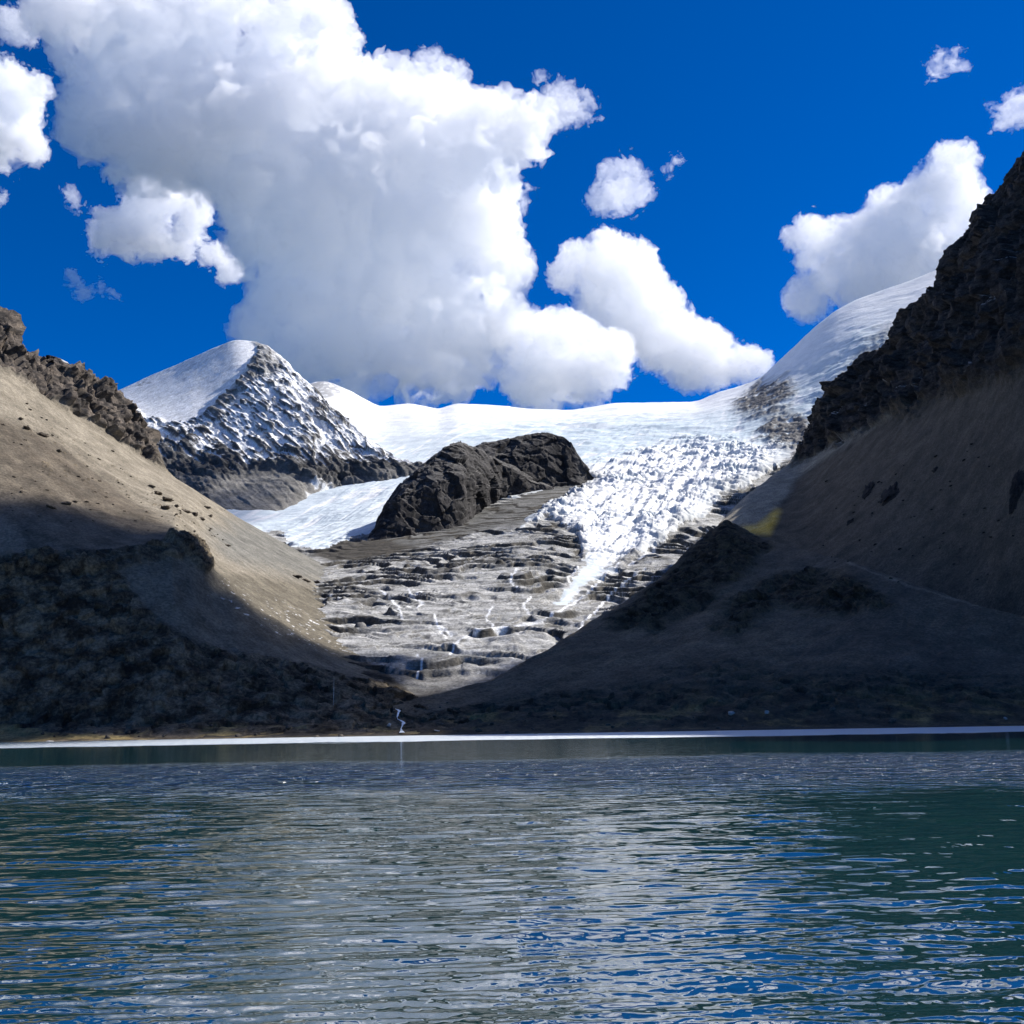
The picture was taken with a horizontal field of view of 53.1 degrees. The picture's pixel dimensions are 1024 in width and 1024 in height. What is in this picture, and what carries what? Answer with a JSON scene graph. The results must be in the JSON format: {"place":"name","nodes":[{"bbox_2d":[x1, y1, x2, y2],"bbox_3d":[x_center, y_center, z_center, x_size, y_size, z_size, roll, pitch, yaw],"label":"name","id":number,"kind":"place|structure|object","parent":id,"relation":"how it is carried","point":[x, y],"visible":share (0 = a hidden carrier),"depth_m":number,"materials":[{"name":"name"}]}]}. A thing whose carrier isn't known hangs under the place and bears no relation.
{"place":"outdoors","nodes":[
{"label":"outdoors","id":0,"kind":"place"},
{"bbox_2d":[0,306,472,741],"bbox_3d":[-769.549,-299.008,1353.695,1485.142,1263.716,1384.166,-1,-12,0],"label":"scree mountain","id":1,"kind":"structure","parent":0,"point":[112,627],"depth_m":854.11,"materials":[{"name":"stone"}]},
{"bbox_2d":[37,432,48,436],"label":"crag","id":2,"kind":"structure","parent":1,"relation":"on","point":[43,434],"depth_m":1177.97,"materials":[{"name":"brown stone"}]},
{"bbox_2d":[61,501,71,504],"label":"crag","id":3,"kind":"structure","parent":1,"relation":"on","point":[67,502],"depth_m":985.99,"materials":[{"name":"brown stone"}]},
{"bbox_2d":[161,505,170,508],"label":"crag","id":4,"kind":"structure","parent":1,"relation":"on","point":[165,507],"depth_m":1123.67,"materials":[{"name":"brown stone"}]},
{"bbox_2d":[162,496,173,501],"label":"crag","id":5,"kind":"structure","parent":1,"relation":"on","point":[166,499],"depth_m":1189.31,"materials":[{"name":"brown stone"}]},
{"bbox_2d":[120,340,422,510],"bbox_3d":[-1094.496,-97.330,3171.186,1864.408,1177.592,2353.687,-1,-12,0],"label":"snow mountain","id":6,"kind":"structure","parent":0,"point":[241,425],"depth_m":2767.67,"materials":[{"name":"white snow"}]},
{"bbox_2d":[396,709,404,732],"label":"stream","id":7,"kind":"structure","parent":0,"point":[403,723],"depth_m":703.95,"materials":[{"name":"white liquid"}]},
{"bbox_2d":[0,726,1023,1023],"bbox_3d":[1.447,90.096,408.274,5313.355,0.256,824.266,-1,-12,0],"label":"lake","id":8,"kind":"structure","parent":0,"point":[812,876],"depth_m":28.87,"materials":[{"name":"liquid"}]},
{"bbox_2d":[0,0,1023,409],"label":"sky","id":9,"kind":"structure","parent":0,"point":[529,204],"materials":[{"name":"blue"}]},
{"bbox_2d":[226,270,935,604],"bbox_3d":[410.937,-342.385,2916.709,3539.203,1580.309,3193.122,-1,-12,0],"label":"glacier","id":10,"kind":"object","parent":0,"point":[659,471],"visible":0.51,"depth_m":2791.45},
{"bbox_2d":[367,440,553,540],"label":"rock outcrop","id":11,"kind":"object","parent":10,"relation":"on","point":[456,484],"visible":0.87,"depth_m":1914.35,"materials":[{"name":"grey stone"}]},
{"bbox_2d":[475,432,593,486],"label":"rock outcrop","id":12,"kind":"object","parent":10,"relation":"on","point":[550,459],"visible":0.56,"depth_m":2242.39,"materials":[{"name":"grey stone"}]},
{"bbox_2d":[204,451,1023,738],"bbox_3d":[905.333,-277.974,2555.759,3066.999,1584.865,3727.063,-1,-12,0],"label":"valley floor","id":13,"kind":"structure","parent":0,"point":[424,614],"depth_m":1260.13,"materials":[{"name":"rock"},{"name":"gravel"}]},
{"bbox_2d":[393,520,1023,734],"bbox_3d":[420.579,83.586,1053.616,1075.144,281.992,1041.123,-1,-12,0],"label":"moraine","id":14,"kind":"structure","parent":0,"point":[747,627],"depth_m":828.01,"materials":[{"name":"grey stone"}]},
{"bbox_2d":[718,151,1023,616],"bbox_3d":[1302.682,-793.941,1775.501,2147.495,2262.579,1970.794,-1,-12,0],"label":"mountain slope","id":15,"kind":"structure","parent":0,"point":[940,372],"depth_m":1505.19,"materials":[{"name":"stone"}]},
{"bbox_2d":[862,481,874,499],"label":"crag","id":16,"kind":"structure","parent":15,"relation":"on","point":[866,492],"depth_m":1598.27,"materials":[{"name":"black stone"}]},
{"bbox_2d":[880,481,899,505],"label":"crag","id":17,"kind":"structure","parent":15,"relation":"on","point":[890,493],"depth_m":1501.97,"materials":[{"name":"black stone"}]},
{"bbox_2d":[1009,469,1023,514],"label":"crag","id":18,"kind":"structure","parent":15,"relation":"on","point":[1016,487],"depth_m":1156.34,"materials":[{"name":"black stone"}]}
]}

